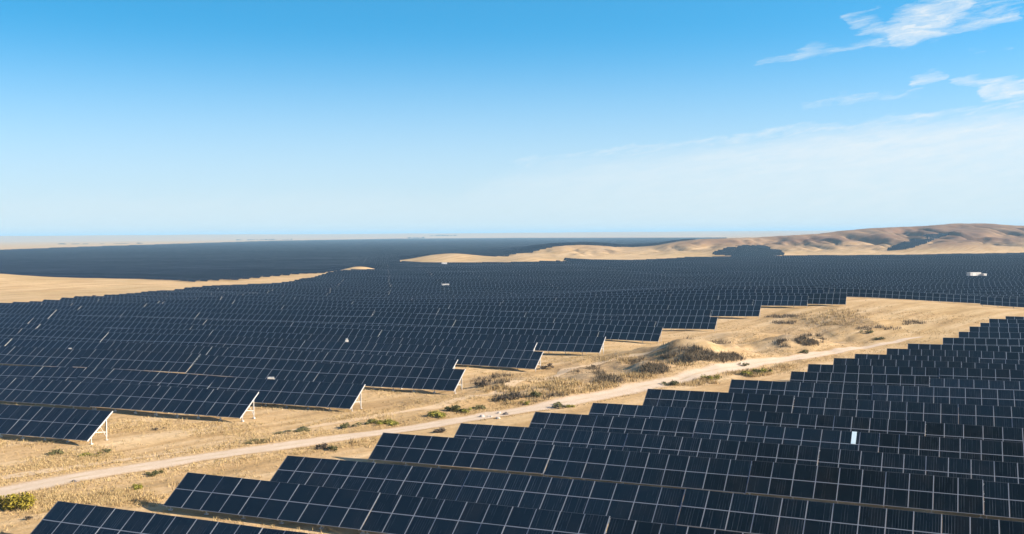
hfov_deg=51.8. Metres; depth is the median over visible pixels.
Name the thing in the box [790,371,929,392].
solar rack
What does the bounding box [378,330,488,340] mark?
solar rack
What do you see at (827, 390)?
solar rack
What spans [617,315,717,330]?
solar rack
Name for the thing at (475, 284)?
solar rack
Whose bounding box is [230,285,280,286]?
solar rack
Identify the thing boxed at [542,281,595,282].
solar rack
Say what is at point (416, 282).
solar rack
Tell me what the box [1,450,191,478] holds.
worn track
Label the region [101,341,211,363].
solar rack
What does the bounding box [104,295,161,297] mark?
solar rack
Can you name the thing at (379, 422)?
shrub
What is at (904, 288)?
solar rack
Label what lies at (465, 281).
solar rack
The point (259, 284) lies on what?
solar rack
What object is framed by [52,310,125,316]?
solar rack
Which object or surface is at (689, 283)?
solar rack
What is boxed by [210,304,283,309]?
solar rack
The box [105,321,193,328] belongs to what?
solar rack
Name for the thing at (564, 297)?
solar rack
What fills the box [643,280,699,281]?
solar rack
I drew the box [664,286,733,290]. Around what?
solar rack
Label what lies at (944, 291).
solar rack
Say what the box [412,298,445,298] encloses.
solar rack
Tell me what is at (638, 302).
solar rack
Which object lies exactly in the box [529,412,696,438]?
solar rack
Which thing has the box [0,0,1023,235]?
sky
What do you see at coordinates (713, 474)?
solar rack
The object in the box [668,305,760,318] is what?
solar rack
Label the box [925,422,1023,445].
solar rack
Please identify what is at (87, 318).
solar rack
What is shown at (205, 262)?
solar field
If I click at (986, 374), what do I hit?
solar rack
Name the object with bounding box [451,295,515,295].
solar rack
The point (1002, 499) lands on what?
solar rack
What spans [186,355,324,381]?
solar rack
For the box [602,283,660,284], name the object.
solar rack
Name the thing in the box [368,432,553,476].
solar rack
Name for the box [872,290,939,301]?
solar rack
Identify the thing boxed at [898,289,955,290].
solar rack
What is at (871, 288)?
solar rack
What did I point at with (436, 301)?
solar rack
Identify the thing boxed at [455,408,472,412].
shrub
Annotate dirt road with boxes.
[0,337,920,496]
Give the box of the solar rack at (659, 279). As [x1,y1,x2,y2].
[634,279,683,280]
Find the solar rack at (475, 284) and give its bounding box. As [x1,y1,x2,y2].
[441,284,495,285]
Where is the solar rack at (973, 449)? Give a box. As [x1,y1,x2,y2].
[879,433,1023,467]
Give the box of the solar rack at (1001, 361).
[979,359,1023,363]
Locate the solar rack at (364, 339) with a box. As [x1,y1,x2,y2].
[308,334,418,344]
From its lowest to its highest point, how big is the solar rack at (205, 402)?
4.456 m
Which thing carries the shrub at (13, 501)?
on the ground at (26, 288)
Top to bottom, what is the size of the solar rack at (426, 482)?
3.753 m
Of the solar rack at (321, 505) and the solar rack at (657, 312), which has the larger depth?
the solar rack at (657, 312)
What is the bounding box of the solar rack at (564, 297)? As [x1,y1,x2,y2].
[537,297,591,297]
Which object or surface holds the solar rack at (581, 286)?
on the ground at (26, 288)
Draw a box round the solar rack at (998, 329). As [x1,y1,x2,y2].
[969,326,1023,332]
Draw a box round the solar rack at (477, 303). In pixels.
[424,302,500,306]
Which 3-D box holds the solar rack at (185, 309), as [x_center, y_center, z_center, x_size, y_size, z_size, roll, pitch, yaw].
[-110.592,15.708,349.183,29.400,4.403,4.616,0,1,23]
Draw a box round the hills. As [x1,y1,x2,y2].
[400,223,1023,261]
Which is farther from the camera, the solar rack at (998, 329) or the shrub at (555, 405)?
the solar rack at (998, 329)
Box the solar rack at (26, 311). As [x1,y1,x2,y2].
[0,308,55,313]
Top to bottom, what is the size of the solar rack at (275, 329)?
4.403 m
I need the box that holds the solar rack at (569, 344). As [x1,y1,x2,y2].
[485,334,605,354]
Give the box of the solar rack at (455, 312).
[437,308,525,316]
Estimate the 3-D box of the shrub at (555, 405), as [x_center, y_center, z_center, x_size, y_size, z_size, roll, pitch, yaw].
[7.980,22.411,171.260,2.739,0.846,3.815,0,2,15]
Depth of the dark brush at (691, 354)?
219.46 m
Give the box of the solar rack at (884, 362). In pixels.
[833,358,961,377]
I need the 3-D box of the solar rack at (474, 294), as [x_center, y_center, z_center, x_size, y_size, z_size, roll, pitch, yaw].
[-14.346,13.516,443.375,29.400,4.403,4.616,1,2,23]
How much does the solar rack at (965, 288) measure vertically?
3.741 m
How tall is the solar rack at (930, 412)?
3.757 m
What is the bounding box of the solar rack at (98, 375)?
[74,367,216,388]
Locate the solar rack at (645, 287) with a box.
[619,287,672,287]
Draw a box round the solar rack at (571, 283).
[545,282,601,283]
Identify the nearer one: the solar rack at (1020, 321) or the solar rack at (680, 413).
the solar rack at (680, 413)
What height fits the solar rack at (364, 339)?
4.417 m
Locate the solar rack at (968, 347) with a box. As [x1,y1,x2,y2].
[908,344,1022,357]
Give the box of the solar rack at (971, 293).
[937,292,999,294]
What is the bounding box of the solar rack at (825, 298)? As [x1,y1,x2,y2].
[756,293,846,304]
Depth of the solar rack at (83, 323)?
303.95 m
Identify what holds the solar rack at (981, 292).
on the ground at (26, 288)
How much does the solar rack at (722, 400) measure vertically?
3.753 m
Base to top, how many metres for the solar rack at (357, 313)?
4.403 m
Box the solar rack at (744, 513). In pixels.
[676,488,941,533]
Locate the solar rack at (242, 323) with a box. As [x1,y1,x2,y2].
[203,320,292,325]
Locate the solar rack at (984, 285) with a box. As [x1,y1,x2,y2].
[952,285,1006,286]
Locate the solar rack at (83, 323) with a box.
[28,318,108,328]
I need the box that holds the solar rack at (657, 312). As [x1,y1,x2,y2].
[616,309,710,316]
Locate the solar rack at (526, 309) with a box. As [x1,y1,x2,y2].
[449,305,531,314]
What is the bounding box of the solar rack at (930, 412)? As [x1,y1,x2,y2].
[792,397,958,423]
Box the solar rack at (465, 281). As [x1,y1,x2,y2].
[439,281,490,282]
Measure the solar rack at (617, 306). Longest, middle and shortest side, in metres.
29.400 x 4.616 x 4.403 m
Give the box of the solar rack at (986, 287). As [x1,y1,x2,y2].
[969,286,1023,289]
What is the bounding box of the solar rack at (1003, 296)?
[983,295,1023,297]
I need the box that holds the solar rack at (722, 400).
[643,389,794,412]
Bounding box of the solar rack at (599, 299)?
[555,297,634,300]
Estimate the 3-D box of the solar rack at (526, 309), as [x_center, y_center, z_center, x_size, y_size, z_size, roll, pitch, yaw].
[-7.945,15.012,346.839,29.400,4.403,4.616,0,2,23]
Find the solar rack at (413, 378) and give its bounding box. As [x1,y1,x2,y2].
[313,363,465,393]
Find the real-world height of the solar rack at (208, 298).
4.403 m
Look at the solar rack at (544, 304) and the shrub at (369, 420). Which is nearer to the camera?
the shrub at (369, 420)
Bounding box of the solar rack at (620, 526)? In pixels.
[606,518,749,533]
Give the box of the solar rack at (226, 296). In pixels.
[174,294,232,299]
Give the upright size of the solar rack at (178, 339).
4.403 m
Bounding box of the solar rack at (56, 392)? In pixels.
[0,377,108,409]
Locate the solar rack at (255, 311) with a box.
[215,308,292,314]
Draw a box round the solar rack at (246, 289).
[218,288,272,291]
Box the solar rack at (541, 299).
[482,298,555,302]
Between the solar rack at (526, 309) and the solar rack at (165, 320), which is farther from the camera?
the solar rack at (526, 309)
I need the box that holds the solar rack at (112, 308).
[78,306,146,310]
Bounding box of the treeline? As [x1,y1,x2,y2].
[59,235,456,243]
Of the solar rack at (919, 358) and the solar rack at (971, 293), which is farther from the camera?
the solar rack at (971, 293)
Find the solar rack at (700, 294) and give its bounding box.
[671,293,755,297]
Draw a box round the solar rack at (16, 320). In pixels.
[0,317,32,323]
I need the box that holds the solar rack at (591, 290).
[564,289,627,290]
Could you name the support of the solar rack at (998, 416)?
on the ground at (26, 288)
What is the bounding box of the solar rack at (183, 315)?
[120,311,199,318]
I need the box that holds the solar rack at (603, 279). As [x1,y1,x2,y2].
[581,278,633,279]
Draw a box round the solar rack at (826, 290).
[745,287,828,292]
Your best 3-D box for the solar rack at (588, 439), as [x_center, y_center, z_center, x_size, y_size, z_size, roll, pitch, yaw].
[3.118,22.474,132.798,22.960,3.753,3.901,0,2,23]
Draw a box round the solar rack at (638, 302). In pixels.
[581,301,664,304]
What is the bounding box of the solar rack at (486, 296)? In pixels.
[454,296,519,296]
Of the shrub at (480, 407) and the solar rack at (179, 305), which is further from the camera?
the solar rack at (179, 305)
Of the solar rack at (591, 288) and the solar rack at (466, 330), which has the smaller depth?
the solar rack at (466, 330)
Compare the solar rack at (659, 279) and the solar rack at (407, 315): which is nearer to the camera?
the solar rack at (407, 315)
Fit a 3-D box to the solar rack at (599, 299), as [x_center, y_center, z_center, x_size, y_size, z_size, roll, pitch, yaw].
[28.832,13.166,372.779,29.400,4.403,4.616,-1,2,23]
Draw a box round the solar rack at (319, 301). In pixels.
[284,299,352,303]
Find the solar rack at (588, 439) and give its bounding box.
[453,423,627,458]
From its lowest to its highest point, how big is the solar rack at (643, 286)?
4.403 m
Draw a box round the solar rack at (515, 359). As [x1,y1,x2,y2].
[411,345,543,371]
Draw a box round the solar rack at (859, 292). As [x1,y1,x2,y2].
[834,288,872,297]
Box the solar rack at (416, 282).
[390,281,441,283]
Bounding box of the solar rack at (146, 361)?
[72,349,199,372]
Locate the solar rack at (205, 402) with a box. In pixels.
[90,383,258,421]
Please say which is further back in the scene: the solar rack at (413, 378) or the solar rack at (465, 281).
the solar rack at (465, 281)
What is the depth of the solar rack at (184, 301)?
393.81 m
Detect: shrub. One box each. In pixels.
[0,491,36,510]
[47,449,63,455]
[77,452,102,456]
[131,483,142,489]
[144,470,162,475]
[244,439,268,443]
[272,426,308,433]
[315,443,331,449]
[327,445,337,450]
[339,422,361,427]
[365,419,377,424]
[369,418,393,424]
[382,420,398,425]
[427,410,445,417]
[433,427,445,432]
[444,405,467,411]
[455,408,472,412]
[471,405,485,409]
[474,378,490,385]
[492,395,508,399]
[509,392,522,399]
[530,391,541,397]
[540,363,553,368]
[552,402,565,407]
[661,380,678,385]
[700,374,721,379]
[740,370,753,375]
[752,368,772,373]
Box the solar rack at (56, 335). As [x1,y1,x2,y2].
[9,328,108,341]
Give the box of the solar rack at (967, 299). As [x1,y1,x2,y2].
[940,294,1009,303]
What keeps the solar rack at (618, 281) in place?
on the ground at (26, 288)
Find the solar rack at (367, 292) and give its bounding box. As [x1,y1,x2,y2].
[330,289,389,294]
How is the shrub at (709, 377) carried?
on the ground at (26, 288)
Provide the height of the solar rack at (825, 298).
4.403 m
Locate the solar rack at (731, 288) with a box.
[665,287,744,291]
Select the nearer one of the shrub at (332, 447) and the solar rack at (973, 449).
the solar rack at (973, 449)
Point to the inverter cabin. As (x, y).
(973, 273)
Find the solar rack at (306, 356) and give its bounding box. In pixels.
[207,347,327,362]
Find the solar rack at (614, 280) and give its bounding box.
[588,279,642,280]
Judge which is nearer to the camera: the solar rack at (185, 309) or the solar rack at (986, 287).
the solar rack at (185, 309)
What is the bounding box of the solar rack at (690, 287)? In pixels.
[650,285,722,288]
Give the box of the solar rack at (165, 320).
[123,316,206,324]
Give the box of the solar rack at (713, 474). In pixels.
[543,446,751,493]
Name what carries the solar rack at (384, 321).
on the ground at (26, 288)
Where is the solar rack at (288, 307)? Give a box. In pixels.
[281,305,358,309]
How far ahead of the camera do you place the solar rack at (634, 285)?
494.58 m
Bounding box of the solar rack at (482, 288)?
[444,286,501,289]
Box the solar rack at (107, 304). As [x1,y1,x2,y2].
[81,302,146,306]
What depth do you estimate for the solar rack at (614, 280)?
542.99 m
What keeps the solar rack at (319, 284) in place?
on the ground at (26, 288)
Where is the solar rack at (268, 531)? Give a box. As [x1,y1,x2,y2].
[260,528,310,533]
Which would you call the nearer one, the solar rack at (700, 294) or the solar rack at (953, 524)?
the solar rack at (953, 524)
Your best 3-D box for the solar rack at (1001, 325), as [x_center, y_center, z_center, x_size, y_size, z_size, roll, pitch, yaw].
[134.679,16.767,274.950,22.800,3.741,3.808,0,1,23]
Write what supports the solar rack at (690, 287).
on the ground at (26, 288)
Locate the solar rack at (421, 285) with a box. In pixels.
[391,285,443,286]
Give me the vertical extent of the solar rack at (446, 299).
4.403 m
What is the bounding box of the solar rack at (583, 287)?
[558,287,618,288]
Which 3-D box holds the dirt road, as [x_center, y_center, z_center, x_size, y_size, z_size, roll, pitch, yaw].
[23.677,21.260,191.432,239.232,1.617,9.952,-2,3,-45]
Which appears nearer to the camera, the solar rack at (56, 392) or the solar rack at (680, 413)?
the solar rack at (680, 413)
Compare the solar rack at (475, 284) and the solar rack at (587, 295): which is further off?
the solar rack at (475, 284)
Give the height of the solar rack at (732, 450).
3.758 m
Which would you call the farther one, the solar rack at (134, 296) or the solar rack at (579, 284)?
the solar rack at (579, 284)
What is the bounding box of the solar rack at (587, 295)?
[523,294,595,297]
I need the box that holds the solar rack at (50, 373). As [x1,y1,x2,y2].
[0,365,85,380]
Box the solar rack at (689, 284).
[661,283,717,285]
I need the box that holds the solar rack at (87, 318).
[48,315,125,321]
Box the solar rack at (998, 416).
[959,404,1023,427]
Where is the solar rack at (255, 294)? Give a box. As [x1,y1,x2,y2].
[224,292,282,296]
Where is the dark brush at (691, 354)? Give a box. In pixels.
[470,313,926,399]
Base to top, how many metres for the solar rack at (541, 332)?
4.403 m
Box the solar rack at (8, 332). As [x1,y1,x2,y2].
[0,328,21,342]
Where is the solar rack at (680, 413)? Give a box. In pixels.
[588,403,748,426]
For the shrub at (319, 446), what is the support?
on the ground at (26, 288)
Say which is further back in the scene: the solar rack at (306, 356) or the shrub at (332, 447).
the solar rack at (306, 356)
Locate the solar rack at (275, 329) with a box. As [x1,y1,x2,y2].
[191,325,283,332]
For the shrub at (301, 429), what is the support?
on the ground at (26, 288)
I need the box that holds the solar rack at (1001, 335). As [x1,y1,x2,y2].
[959,332,1023,338]
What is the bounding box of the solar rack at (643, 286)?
[612,286,674,286]
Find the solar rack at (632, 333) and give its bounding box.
[552,323,662,342]
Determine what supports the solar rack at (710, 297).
on the ground at (26, 288)
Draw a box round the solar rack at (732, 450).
[622,433,819,470]
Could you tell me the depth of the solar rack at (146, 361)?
215.42 m
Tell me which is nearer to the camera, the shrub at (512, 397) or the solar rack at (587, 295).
the shrub at (512, 397)
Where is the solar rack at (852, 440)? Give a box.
[692,421,879,453]
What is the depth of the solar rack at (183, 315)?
331.44 m
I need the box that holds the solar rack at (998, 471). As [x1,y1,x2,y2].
[817,448,1023,490]
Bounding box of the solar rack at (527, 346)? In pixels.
[415,338,536,350]
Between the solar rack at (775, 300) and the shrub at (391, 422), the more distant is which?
the solar rack at (775, 300)
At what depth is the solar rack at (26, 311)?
353.82 m
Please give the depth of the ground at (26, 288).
210.12 m
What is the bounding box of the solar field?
[0,237,726,281]
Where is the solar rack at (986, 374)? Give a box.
[939,367,1023,381]
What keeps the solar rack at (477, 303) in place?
on the ground at (26, 288)
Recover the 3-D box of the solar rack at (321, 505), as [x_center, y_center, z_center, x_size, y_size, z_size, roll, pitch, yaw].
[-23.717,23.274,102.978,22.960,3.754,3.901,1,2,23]
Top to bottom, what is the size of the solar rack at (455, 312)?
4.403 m
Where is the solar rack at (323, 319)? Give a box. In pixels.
[275,315,362,324]
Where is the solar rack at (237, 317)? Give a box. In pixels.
[195,313,277,320]
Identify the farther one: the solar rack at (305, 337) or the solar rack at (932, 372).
the solar rack at (305, 337)
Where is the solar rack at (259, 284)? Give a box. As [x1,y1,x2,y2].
[236,284,283,284]
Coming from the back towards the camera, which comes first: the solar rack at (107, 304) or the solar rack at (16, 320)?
the solar rack at (107, 304)
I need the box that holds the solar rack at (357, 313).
[291,310,373,316]
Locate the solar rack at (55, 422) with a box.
[0,404,112,444]
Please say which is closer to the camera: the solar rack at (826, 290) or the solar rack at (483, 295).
the solar rack at (826, 290)
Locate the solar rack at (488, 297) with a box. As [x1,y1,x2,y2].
[455,297,522,297]
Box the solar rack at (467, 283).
[441,283,494,283]
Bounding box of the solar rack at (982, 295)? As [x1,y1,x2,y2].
[958,294,1023,296]
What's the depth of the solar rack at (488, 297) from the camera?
410.67 m
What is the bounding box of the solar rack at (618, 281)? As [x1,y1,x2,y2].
[591,281,646,281]
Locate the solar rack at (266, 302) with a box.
[233,300,302,305]
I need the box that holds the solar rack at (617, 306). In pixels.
[581,303,668,308]
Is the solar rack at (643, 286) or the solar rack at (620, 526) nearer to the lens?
the solar rack at (620, 526)
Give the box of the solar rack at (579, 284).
[550,284,608,285]
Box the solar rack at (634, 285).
[609,284,669,285]
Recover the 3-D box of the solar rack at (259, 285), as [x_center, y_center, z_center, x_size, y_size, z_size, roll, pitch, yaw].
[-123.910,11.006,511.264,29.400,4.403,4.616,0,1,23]
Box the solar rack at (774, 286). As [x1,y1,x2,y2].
[734,286,814,286]
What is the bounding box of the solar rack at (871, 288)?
[843,288,897,289]
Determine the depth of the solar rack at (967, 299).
375.02 m
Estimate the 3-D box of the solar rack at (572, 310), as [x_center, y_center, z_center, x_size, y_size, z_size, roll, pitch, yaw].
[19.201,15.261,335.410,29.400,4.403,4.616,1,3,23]
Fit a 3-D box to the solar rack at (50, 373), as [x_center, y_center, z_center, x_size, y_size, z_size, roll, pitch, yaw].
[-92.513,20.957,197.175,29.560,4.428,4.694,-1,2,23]
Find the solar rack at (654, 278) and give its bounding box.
[628,278,680,278]
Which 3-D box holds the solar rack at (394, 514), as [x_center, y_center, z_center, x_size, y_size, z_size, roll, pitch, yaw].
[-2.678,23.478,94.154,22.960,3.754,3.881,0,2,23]
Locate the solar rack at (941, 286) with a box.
[914,286,968,287]
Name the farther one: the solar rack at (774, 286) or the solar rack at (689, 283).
the solar rack at (689, 283)
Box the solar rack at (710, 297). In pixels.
[634,295,718,300]
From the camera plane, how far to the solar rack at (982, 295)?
399.75 m
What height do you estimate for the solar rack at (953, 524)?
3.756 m
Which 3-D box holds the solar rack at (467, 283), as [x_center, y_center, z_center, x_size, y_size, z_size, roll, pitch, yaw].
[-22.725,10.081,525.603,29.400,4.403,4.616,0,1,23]
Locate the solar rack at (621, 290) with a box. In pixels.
[584,289,656,292]
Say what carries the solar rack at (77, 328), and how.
on the ground at (26, 288)
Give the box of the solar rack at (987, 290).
[956,290,1015,291]
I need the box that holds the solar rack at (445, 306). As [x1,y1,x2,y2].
[373,304,449,314]
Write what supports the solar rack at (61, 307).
on the ground at (26, 288)
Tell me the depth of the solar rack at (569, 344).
244.61 m
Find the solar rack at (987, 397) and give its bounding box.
[872,385,1023,406]
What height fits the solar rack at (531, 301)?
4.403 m
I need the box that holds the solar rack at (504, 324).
[453,320,554,329]
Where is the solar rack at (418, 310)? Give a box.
[358,307,439,316]
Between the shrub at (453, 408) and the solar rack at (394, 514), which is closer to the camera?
the solar rack at (394, 514)
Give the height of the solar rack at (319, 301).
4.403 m
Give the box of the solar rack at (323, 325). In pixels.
[291,322,386,332]
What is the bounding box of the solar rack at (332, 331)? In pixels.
[279,326,381,336]
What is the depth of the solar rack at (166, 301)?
403.56 m
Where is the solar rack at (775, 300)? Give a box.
[718,295,808,307]
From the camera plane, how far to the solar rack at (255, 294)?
429.85 m
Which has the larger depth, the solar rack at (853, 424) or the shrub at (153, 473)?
the solar rack at (853, 424)
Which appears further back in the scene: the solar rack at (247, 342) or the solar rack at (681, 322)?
the solar rack at (681, 322)
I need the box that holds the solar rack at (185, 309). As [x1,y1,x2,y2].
[145,307,217,316]
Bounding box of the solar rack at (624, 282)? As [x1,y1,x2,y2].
[596,282,653,282]
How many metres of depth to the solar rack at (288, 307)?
350.70 m
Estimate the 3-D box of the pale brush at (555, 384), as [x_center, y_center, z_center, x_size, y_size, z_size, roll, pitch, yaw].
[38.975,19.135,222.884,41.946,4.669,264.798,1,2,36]
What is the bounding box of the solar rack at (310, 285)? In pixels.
[285,284,334,285]
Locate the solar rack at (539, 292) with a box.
[510,291,572,292]
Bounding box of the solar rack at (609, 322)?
[553,318,655,326]
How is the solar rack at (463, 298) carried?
on the ground at (26, 288)
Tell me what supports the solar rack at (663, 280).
on the ground at (26, 288)
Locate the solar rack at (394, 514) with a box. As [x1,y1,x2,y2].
[361,493,609,533]
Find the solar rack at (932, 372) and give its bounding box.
[807,364,939,377]
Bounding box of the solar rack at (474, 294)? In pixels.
[448,293,511,294]
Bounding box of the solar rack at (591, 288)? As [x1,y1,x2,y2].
[561,288,623,289]
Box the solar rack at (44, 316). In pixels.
[0,314,51,318]
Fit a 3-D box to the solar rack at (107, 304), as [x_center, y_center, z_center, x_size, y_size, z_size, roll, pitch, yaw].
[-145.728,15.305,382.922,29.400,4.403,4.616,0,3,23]
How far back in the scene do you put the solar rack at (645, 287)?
471.90 m
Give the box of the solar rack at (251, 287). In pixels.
[224,286,275,287]
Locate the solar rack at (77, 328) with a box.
[37,325,121,332]
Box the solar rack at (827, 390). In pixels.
[728,379,872,399]
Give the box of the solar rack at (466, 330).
[385,326,487,333]
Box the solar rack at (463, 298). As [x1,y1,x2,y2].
[446,298,481,298]
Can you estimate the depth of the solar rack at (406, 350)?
236.46 m
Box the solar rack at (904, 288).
[880,287,935,288]
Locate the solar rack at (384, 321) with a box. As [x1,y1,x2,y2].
[359,316,455,326]
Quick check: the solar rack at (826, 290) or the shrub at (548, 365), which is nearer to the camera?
the shrub at (548, 365)
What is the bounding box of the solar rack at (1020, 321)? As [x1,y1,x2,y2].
[989,319,1023,323]
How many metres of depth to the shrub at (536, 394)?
177.39 m
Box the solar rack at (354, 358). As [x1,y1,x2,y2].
[322,352,457,368]
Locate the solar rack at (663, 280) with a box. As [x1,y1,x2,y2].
[646,280,681,280]
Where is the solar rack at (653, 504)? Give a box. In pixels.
[456,470,685,524]
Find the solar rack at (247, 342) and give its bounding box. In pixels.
[194,335,304,350]
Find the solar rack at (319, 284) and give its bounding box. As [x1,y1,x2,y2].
[301,284,337,284]
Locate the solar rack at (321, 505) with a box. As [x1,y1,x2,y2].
[163,472,379,533]
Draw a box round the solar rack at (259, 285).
[234,285,283,286]
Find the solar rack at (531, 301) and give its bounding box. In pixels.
[503,300,581,303]
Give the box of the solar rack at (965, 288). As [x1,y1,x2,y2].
[936,288,992,289]
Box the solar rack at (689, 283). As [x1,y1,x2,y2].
[654,282,714,284]
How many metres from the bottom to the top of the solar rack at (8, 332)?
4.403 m
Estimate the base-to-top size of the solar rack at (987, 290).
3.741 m
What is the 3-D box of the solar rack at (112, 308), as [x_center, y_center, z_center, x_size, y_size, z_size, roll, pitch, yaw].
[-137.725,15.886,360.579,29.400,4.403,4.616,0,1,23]
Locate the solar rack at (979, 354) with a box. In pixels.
[886,348,1006,362]
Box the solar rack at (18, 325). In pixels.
[0,323,39,328]
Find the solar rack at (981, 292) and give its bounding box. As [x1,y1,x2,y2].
[974,291,1023,293]
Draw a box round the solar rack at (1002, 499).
[983,481,1023,518]
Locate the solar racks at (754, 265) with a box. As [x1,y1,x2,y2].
[0,233,1023,359]
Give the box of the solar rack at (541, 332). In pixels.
[486,328,598,336]
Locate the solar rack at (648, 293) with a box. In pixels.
[596,291,672,295]
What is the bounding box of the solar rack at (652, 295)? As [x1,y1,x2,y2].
[592,294,670,297]
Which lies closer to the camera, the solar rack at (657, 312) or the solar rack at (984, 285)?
the solar rack at (657, 312)
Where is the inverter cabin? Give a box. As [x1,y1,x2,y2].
[966,272,981,275]
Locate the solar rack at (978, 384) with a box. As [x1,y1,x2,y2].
[930,378,1023,389]
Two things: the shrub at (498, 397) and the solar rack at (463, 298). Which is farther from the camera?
the solar rack at (463, 298)
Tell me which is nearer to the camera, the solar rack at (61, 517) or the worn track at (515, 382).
the solar rack at (61, 517)
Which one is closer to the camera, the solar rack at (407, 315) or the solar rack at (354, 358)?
the solar rack at (354, 358)
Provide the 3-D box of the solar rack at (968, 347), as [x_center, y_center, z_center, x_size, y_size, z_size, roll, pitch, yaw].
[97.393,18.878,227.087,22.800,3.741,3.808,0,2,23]
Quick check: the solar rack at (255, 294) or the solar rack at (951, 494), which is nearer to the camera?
the solar rack at (951, 494)
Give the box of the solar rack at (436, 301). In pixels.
[429,300,502,302]
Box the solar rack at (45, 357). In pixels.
[0,346,86,367]
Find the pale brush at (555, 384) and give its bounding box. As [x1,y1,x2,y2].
[168,307,873,489]
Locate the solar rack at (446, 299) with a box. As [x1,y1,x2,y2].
[412,299,481,299]
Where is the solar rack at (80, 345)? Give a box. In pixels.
[6,339,106,349]
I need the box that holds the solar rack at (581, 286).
[552,285,611,286]
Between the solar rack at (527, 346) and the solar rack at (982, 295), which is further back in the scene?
the solar rack at (982, 295)
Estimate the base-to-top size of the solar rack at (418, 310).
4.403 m
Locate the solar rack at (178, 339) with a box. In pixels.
[100,333,201,344]
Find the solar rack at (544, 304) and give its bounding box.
[500,303,581,307]
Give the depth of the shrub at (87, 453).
134.41 m
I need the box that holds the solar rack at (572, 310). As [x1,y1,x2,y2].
[529,306,617,315]
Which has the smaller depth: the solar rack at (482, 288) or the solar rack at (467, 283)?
the solar rack at (482, 288)
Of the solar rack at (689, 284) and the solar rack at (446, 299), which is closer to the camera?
the solar rack at (446, 299)
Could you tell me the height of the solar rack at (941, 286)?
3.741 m
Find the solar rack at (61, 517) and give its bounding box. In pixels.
[30,501,262,533]
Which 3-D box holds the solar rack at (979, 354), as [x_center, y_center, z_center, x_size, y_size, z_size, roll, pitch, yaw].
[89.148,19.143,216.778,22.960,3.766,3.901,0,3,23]
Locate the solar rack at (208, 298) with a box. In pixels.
[161,296,221,299]
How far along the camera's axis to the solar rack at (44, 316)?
327.32 m
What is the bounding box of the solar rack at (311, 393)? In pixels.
[208,376,364,409]
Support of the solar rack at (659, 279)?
on the ground at (26, 288)
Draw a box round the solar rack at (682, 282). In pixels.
[660,282,705,282]
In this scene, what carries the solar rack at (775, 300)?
on the ground at (26, 288)
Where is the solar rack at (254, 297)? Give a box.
[231,295,294,298]
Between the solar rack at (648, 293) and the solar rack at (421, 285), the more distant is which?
the solar rack at (421, 285)
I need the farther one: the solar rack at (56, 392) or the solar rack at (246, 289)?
the solar rack at (246, 289)
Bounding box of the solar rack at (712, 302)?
[664,299,753,304]
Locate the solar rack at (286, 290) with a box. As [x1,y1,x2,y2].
[272,289,330,292]
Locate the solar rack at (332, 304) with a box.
[301,302,373,306]
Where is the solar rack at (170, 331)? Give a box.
[119,328,212,334]
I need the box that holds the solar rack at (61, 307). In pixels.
[15,305,80,309]
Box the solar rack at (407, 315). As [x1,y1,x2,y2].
[372,311,460,326]
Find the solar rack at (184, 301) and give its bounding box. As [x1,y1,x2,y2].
[168,299,234,303]
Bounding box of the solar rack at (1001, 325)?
[980,323,1023,326]
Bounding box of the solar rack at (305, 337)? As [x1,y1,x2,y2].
[210,330,311,340]
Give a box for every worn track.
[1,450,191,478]
[283,345,667,431]
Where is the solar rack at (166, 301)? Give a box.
[111,299,170,303]
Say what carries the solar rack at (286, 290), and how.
on the ground at (26, 288)
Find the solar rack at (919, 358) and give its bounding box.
[855,354,979,362]
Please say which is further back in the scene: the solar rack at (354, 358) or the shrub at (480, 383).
the solar rack at (354, 358)
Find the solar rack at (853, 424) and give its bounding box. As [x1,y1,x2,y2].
[747,411,925,441]
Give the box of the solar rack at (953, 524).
[942,514,1023,533]
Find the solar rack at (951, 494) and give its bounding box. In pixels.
[746,461,983,517]
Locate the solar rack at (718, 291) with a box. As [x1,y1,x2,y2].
[673,289,755,293]
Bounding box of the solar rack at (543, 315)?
[525,313,617,319]
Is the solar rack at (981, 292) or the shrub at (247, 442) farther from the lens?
the solar rack at (981, 292)
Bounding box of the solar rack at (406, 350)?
[298,340,417,356]
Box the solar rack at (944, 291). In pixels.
[913,290,973,292]
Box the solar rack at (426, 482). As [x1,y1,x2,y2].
[270,455,469,500]
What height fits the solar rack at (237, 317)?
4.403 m
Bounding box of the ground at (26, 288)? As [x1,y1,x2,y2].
[0,230,1023,533]
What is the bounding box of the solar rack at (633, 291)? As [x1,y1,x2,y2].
[591,289,665,293]
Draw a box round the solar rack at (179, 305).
[144,303,212,307]
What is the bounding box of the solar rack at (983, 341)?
[943,338,1023,346]
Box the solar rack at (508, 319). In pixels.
[460,315,554,322]
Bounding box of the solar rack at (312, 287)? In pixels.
[281,286,333,287]
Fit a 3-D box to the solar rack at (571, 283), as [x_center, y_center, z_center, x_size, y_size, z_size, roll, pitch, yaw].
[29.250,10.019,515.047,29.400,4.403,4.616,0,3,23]
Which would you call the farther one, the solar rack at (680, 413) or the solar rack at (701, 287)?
the solar rack at (701, 287)
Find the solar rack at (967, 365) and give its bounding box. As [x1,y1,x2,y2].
[962,362,1023,375]
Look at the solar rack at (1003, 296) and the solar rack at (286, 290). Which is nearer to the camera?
the solar rack at (1003, 296)
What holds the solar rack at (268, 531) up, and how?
on the ground at (26, 288)

